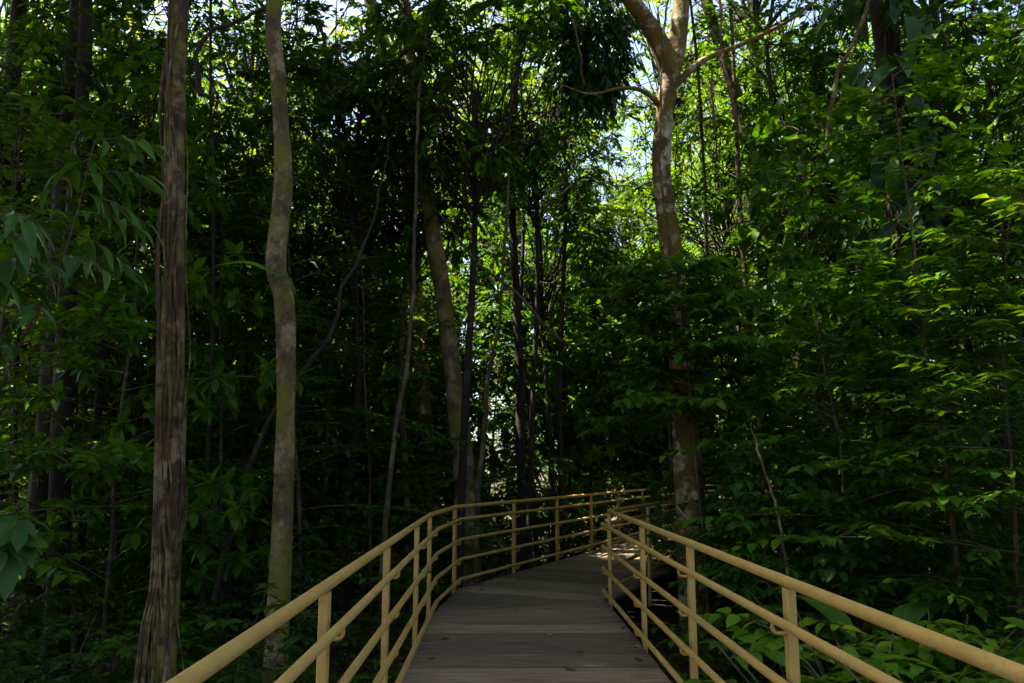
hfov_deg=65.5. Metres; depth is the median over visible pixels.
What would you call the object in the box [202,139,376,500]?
background tree
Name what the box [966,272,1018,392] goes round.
leafy tree
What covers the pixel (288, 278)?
strap leaf plant
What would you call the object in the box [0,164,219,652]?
young tree
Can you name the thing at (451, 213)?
slender tree
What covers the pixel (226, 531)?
shrub
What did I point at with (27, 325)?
leafy tree
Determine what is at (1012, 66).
young tree
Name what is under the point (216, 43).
leafy tree
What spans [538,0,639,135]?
hanging clump
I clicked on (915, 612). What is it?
broadleaf plant
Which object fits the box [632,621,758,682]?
shrub
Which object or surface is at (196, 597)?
shrub
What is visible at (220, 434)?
young tree
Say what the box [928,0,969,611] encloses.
forest tree
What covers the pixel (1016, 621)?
shrub
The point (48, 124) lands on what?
young tree
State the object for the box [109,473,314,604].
shrub
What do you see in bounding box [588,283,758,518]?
background tree
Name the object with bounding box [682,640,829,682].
shrub
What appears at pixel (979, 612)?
young tree
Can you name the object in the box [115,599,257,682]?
shrub
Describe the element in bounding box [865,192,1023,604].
leafy tree
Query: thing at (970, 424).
young tree
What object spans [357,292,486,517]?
young tree
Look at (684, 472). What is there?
forest tree
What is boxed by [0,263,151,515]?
leafy tree
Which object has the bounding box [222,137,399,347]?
leafy tree
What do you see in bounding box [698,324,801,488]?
leafy tree
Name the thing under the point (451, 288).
background tree
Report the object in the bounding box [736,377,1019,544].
young tree
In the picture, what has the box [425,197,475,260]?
liana
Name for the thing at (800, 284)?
young tree
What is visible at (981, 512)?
young tree
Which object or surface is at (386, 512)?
liana
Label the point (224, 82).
background tree
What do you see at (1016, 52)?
leafy tree
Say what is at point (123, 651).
shrub
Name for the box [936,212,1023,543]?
young tree
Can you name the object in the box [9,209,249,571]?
young tree
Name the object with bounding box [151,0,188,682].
forest tree
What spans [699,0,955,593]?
leafy tree
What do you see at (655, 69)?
background tree
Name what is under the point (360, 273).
background tree
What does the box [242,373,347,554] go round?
young tree
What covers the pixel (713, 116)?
liana
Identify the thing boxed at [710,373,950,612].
young tree
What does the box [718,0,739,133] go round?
liana
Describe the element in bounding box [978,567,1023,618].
shrub
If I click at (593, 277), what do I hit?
leafy tree
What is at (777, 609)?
shrub
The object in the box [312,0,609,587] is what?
leafy tree
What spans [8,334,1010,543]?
thicket
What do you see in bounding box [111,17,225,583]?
slender tree
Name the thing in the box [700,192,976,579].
young tree
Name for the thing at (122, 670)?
shrub
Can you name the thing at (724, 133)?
background tree
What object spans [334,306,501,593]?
young tree
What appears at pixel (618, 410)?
leafy tree
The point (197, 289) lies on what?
young tree
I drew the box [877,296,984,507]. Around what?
background tree
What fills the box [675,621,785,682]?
shrub
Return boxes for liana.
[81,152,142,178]
[193,7,265,95]
[211,140,389,600]
[318,19,342,177]
[378,0,430,652]
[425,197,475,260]
[474,60,512,583]
[477,261,674,347]
[572,19,584,84]
[596,292,640,323]
[638,0,670,351]
[710,68,716,134]
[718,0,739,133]
[750,422,788,575]
[823,0,870,151]
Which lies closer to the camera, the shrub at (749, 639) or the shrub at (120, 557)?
the shrub at (749, 639)
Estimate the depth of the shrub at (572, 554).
17.97 m
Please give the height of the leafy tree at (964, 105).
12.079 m
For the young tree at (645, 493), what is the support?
on the ground
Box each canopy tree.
[0,0,27,223]
[6,0,78,671]
[615,0,791,555]
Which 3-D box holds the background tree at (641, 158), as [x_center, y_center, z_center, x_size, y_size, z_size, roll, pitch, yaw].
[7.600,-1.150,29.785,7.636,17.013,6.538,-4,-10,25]
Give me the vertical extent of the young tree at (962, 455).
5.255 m
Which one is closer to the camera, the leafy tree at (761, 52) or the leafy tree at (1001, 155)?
the leafy tree at (761, 52)
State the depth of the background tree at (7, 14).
26.10 m
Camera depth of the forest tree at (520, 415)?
16.00 m
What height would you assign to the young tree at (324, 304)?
8.289 m
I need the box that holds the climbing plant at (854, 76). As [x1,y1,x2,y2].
[815,0,998,469]
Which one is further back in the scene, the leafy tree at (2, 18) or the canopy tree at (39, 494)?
the leafy tree at (2, 18)
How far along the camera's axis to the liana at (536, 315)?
11.39 m
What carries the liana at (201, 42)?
attached to the forest tree at (280, 570)
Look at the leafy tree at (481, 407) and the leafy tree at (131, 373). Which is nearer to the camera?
the leafy tree at (131, 373)
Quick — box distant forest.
[26,0,1004,511]
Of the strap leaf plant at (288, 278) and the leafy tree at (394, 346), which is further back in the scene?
the leafy tree at (394, 346)
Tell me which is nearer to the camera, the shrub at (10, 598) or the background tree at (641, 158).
the shrub at (10, 598)
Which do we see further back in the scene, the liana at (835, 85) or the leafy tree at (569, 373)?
the leafy tree at (569, 373)
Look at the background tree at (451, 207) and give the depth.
30.96 m
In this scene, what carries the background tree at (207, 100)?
on the ground
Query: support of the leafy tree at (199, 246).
on the ground
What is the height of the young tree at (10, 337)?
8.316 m
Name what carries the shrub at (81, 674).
on the ground
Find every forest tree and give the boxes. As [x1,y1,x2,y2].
[39,0,92,679]
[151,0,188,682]
[262,0,295,682]
[364,0,447,586]
[398,0,482,586]
[509,5,525,570]
[560,0,817,654]
[701,0,871,607]
[869,0,928,656]
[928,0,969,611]
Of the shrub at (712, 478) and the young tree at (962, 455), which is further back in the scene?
the shrub at (712, 478)
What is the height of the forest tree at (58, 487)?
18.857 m
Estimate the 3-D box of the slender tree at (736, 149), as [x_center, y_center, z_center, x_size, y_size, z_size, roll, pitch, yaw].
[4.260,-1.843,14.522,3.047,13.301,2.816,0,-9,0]
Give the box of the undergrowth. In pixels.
[0,535,1023,682]
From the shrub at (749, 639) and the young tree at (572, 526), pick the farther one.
the young tree at (572, 526)
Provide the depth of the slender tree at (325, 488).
14.60 m
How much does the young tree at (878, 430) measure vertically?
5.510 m
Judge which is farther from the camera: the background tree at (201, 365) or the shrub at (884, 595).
the background tree at (201, 365)
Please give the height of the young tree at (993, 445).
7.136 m
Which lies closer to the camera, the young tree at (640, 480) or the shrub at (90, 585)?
the shrub at (90, 585)
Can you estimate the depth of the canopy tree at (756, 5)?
18.15 m
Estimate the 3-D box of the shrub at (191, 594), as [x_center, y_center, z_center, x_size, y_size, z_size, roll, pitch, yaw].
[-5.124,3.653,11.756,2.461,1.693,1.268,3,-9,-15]
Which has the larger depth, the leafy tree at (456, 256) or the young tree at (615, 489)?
the young tree at (615, 489)
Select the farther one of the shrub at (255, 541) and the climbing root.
the shrub at (255, 541)
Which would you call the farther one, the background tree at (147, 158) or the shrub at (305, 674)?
the background tree at (147, 158)
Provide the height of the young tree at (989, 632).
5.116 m
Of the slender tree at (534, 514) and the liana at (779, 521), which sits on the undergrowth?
the liana at (779, 521)
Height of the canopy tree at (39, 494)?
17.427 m
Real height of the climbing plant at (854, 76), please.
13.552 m
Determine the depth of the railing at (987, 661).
4.05 m
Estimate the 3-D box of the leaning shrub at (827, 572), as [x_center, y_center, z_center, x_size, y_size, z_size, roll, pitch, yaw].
[2.980,2.550,8.720,2.405,2.878,2.780,-9,-12,43]
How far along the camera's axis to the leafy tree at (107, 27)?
12.50 m
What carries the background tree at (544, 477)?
on the ground
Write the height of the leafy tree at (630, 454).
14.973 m
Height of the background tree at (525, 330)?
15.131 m
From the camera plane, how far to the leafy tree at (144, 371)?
15.43 m
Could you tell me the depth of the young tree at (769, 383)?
12.04 m
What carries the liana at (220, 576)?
attached to the forest tree at (280, 570)
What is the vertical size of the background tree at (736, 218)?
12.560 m
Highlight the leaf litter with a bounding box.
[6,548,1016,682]
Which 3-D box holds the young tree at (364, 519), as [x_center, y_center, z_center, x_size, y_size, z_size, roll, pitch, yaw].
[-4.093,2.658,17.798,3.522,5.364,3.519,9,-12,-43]
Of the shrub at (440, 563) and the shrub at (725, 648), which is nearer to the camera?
the shrub at (725, 648)
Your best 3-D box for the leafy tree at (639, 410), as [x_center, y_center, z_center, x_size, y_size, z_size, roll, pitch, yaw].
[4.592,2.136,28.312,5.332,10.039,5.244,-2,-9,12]
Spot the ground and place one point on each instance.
(661, 609)
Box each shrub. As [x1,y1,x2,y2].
[0,563,76,679]
[0,579,102,682]
[0,612,143,682]
[5,562,122,614]
[40,527,214,662]
[66,617,215,682]
[81,582,318,682]
[84,500,211,614]
[84,530,251,625]
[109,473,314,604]
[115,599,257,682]
[117,520,263,624]
[150,502,267,570]
[181,537,342,657]
[197,542,337,631]
[209,506,305,579]
[222,657,315,682]
[263,553,432,673]
[357,485,488,601]
[373,521,450,567]
[374,483,521,602]
[441,505,506,581]
[480,518,516,573]
[496,488,644,567]
[559,507,599,550]
[567,507,603,551]
[600,471,801,613]
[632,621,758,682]
[639,499,818,638]
[640,464,837,615]
[645,456,816,631]
[668,466,799,610]
[669,443,900,671]
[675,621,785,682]
[676,607,983,682]
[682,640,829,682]
[697,597,959,682]
[700,556,958,682]
[723,580,1023,682]
[737,635,1023,682]
[781,640,959,682]
[798,524,888,604]
[811,535,985,656]
[830,627,969,682]
[953,608,1023,677]
[976,512,1023,593]
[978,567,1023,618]
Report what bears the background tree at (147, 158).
on the ground
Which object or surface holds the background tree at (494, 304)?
on the ground
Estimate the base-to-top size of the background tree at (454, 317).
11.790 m
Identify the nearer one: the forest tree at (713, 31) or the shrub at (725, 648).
the shrub at (725, 648)
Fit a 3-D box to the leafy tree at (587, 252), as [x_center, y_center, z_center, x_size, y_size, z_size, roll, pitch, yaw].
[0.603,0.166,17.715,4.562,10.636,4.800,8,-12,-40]
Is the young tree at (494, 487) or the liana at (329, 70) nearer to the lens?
the liana at (329, 70)
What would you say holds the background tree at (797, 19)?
on the ground
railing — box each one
[165,484,773,682]
[601,488,1023,682]
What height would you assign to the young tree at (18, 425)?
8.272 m
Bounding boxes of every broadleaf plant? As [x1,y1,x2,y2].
[796,595,930,682]
[867,581,993,671]
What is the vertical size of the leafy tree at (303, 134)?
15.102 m
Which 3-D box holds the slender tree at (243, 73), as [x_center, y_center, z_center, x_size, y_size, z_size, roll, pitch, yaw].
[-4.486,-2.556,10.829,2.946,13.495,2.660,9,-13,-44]
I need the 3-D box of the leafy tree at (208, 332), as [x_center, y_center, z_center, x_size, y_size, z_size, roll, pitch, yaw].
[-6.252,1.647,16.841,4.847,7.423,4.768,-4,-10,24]
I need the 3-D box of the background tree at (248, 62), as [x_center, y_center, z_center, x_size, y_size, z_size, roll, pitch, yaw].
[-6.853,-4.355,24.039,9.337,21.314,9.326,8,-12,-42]
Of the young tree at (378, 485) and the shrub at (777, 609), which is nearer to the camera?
the shrub at (777, 609)
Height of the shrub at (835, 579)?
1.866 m
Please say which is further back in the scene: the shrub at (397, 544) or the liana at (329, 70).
the shrub at (397, 544)
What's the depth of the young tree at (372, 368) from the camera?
20.55 m
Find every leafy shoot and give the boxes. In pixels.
[0,134,169,393]
[0,210,68,381]
[0,500,51,600]
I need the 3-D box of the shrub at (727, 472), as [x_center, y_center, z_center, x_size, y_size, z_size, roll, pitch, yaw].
[3.334,3.167,12.149,3.864,2.783,3.219,8,-12,-40]
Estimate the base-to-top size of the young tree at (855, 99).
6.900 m
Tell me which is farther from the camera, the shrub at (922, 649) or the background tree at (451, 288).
the background tree at (451, 288)
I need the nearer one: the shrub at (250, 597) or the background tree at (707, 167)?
the shrub at (250, 597)
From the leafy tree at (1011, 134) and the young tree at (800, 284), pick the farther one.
the leafy tree at (1011, 134)
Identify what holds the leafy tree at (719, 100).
on the ground
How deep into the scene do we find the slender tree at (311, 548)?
17.68 m
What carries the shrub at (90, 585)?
on the ground
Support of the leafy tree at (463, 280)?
on the ground
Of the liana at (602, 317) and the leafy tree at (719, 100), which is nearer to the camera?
the liana at (602, 317)
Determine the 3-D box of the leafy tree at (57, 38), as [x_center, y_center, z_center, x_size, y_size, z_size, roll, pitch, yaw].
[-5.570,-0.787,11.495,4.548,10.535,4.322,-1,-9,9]
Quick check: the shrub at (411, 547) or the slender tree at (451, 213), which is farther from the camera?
the slender tree at (451, 213)
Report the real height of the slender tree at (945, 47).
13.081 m
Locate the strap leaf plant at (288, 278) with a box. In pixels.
[215,261,297,299]
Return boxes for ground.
[0,470,1023,682]
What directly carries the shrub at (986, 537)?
on the ground
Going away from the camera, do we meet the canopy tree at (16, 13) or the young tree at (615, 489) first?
the canopy tree at (16, 13)
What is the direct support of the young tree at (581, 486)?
on the ground
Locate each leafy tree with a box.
[0,0,128,117]
[0,0,131,462]
[0,0,208,282]
[0,0,294,652]
[0,99,304,622]
[0,164,239,461]
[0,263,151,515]
[10,124,80,378]
[29,60,236,591]
[83,270,317,571]
[93,0,366,606]
[103,159,369,596]
[137,0,471,593]
[141,79,315,288]
[212,0,505,618]
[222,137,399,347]
[227,206,457,575]
[287,0,547,607]
[297,270,491,581]
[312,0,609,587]
[335,210,541,449]
[362,211,510,566]
[374,342,488,507]
[430,1,630,568]
[443,108,640,561]
[468,1,653,559]
[473,223,660,494]
[484,198,634,518]
[489,274,671,555]
[496,114,684,550]
[509,321,664,535]
[550,111,713,536]
[550,269,671,534]
[552,186,664,534]
[576,270,698,521]
[599,223,745,527]
[605,226,757,497]
[607,318,724,508]
[614,23,831,510]
[622,319,771,508]
[671,0,915,533]
[682,1,830,551]
[690,213,875,520]
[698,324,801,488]
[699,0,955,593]
[700,265,815,449]
[710,147,830,283]
[754,216,1021,436]
[782,0,1023,630]
[784,0,964,331]
[800,4,1021,443]
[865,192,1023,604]
[869,0,1023,355]
[874,62,985,142]
[942,0,1023,123]
[959,65,1023,416]
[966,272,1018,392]
[969,93,1023,276]
[986,149,1023,276]
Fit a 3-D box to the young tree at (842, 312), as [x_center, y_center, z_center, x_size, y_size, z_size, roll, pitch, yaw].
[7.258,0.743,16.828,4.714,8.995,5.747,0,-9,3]
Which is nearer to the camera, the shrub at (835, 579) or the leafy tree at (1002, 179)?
the shrub at (835, 579)
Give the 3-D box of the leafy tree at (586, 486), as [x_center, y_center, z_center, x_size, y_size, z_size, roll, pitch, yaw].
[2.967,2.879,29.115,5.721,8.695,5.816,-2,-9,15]
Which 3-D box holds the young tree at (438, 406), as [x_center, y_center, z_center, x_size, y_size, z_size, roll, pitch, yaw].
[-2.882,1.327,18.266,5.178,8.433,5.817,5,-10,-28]
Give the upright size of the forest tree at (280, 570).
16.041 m
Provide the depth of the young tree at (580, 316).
18.93 m
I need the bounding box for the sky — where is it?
[0,0,1023,468]
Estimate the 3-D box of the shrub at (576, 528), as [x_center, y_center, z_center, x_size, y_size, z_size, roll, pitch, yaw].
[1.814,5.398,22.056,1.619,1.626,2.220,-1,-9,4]
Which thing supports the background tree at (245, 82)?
on the ground
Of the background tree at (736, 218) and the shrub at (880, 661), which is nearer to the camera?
the shrub at (880, 661)
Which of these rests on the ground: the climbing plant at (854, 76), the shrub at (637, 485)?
the shrub at (637, 485)
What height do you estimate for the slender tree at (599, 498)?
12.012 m
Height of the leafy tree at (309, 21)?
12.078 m
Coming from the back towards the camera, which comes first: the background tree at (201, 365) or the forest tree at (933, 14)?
the background tree at (201, 365)
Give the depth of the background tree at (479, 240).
26.86 m
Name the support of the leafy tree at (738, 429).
on the ground
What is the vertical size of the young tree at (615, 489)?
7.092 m
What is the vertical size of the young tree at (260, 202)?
8.995 m
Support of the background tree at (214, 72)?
on the ground
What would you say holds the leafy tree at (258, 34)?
on the ground
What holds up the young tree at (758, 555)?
on the ground
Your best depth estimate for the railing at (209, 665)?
5.44 m
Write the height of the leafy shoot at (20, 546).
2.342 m
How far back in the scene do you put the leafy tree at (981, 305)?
15.66 m
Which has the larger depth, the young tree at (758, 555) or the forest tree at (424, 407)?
the forest tree at (424, 407)
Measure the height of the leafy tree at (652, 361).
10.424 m
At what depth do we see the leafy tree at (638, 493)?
27.09 m
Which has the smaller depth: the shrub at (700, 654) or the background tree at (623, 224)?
the shrub at (700, 654)
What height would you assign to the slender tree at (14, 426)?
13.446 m
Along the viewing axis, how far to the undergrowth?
9.92 m
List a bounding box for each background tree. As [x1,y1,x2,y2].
[0,0,132,85]
[58,12,226,534]
[78,260,266,458]
[96,5,270,174]
[98,63,244,237]
[105,0,398,390]
[138,39,323,192]
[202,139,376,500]
[208,47,331,145]
[229,167,375,529]
[231,79,508,551]
[257,258,495,545]
[333,261,480,372]
[372,1,601,533]
[380,0,560,528]
[395,228,474,450]
[418,58,645,491]
[460,232,555,386]
[478,203,646,529]
[486,330,623,513]
[495,156,696,548]
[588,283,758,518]
[607,358,733,525]
[611,0,771,264]
[618,73,798,520]
[642,18,790,446]
[652,83,782,470]
[655,24,800,316]
[697,200,878,455]
[744,18,866,396]
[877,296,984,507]
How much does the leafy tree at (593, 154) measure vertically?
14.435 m
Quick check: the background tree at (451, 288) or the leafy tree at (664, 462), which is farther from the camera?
the background tree at (451, 288)
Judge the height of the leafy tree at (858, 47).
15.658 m
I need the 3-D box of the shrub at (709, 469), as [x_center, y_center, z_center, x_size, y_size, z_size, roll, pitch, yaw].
[3.546,3.177,11.783,3.710,2.672,3.090,2,-9,-10]
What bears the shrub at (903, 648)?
on the ground
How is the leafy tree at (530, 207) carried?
on the ground
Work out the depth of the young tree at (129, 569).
13.38 m
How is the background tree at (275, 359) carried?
on the ground
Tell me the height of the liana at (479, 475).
9.251 m
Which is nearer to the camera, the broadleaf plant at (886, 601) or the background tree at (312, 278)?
the broadleaf plant at (886, 601)
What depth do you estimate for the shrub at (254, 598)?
12.15 m
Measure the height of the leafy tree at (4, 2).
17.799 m
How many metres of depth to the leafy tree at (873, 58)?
16.15 m
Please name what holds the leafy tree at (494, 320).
on the ground
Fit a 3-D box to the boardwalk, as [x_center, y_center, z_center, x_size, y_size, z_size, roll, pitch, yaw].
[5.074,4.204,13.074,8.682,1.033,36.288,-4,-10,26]
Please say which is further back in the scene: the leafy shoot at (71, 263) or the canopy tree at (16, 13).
the canopy tree at (16, 13)
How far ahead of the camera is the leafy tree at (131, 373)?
12.96 m
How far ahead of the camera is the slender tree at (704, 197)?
13.88 m
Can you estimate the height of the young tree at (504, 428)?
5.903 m
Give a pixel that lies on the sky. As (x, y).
(350, 12)
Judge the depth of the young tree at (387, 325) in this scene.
13.28 m
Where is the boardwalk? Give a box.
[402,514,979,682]
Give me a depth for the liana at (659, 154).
11.31 m
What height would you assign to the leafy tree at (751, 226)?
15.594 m
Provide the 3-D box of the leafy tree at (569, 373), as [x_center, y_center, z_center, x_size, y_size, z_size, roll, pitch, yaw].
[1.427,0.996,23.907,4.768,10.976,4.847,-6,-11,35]
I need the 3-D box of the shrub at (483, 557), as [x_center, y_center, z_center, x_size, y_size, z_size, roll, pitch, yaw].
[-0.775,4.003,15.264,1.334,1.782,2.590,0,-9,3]
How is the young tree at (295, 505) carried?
on the ground
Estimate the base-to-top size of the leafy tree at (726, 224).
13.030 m
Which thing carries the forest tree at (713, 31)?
on the ground
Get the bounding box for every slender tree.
[0,0,136,594]
[77,0,298,659]
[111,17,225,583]
[282,0,409,578]
[299,157,367,577]
[441,194,507,560]
[453,21,568,565]
[548,162,629,543]
[619,0,783,528]
[657,0,832,586]
[699,30,868,627]
[856,0,1023,579]
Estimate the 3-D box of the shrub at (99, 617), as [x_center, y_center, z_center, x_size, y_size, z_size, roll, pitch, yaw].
[-5.159,3.310,10.316,2.566,1.765,1.322,2,-9,-14]
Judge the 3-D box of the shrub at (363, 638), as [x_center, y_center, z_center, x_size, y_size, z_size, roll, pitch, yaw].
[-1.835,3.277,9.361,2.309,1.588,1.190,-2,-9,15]
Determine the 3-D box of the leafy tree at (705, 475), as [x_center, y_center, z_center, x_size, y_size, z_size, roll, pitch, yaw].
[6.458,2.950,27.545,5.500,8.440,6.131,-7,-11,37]
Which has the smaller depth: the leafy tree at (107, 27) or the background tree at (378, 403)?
the leafy tree at (107, 27)
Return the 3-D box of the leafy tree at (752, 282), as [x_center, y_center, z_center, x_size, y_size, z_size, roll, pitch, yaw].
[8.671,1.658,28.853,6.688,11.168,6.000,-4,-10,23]
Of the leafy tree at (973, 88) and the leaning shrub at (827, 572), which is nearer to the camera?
the leaning shrub at (827, 572)
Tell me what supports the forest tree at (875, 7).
on the ground
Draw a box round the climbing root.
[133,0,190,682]
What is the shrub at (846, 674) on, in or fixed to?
on the ground
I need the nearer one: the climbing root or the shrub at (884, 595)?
the climbing root
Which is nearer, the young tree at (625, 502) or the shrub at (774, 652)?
the shrub at (774, 652)
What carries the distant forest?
on the ground
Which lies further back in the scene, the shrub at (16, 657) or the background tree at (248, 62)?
the background tree at (248, 62)
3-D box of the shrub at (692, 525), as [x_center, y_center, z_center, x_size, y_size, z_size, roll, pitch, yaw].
[3.020,3.093,10.164,1.621,2.164,3.146,-6,-11,35]
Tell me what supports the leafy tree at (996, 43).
on the ground
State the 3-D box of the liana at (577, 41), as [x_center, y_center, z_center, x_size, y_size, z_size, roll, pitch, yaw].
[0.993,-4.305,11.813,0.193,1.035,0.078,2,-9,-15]
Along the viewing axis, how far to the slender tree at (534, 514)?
17.34 m
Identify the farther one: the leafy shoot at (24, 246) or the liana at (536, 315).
the liana at (536, 315)
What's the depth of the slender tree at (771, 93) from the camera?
13.76 m
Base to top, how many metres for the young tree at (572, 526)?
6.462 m
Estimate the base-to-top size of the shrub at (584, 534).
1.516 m
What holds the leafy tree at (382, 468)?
on the ground
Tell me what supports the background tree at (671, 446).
on the ground
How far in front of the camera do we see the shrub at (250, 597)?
10.48 m
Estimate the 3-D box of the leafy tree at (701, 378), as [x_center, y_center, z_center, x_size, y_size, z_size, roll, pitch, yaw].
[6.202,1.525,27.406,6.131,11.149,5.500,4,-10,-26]
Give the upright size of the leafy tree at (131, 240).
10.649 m
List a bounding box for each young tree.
[0,37,271,682]
[0,41,312,673]
[0,130,155,602]
[0,157,374,658]
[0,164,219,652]
[0,196,249,586]
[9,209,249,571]
[10,260,293,626]
[73,139,391,632]
[74,46,508,651]
[99,242,333,571]
[186,187,496,615]
[192,152,445,597]
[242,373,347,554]
[254,409,357,578]
[259,345,413,575]
[292,234,511,579]
[300,340,445,551]
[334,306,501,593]
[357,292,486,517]
[380,303,601,606]
[428,409,569,574]
[449,252,616,538]
[474,316,662,560]
[493,312,654,539]
[556,394,674,522]
[561,248,842,667]
[587,361,718,536]
[606,410,724,533]
[614,95,1023,664]
[622,454,674,512]
[631,272,1023,682]
[649,13,1023,671]
[665,438,890,668]
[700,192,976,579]
[705,223,993,635]
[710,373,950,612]
[713,161,1023,682]
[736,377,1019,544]
[745,197,986,622]
[748,220,992,543]
[755,168,1023,682]
[789,268,1023,677]
[807,157,1023,662]
[813,0,1023,596]
[925,115,1023,610]
[927,301,1020,530]
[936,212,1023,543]
[936,327,1023,541]
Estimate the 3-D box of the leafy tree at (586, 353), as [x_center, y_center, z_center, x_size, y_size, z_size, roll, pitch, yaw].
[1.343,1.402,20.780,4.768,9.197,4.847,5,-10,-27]
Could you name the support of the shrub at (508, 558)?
on the ground
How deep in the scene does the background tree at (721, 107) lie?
35.11 m
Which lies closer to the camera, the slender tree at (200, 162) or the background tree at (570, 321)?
the slender tree at (200, 162)
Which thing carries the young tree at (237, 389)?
on the ground
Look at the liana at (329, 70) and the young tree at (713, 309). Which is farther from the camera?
the liana at (329, 70)
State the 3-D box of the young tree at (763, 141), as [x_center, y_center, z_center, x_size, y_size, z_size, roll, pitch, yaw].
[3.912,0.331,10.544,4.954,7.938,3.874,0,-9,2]
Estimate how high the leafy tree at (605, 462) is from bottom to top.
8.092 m
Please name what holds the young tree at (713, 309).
on the ground
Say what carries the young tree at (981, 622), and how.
on the ground

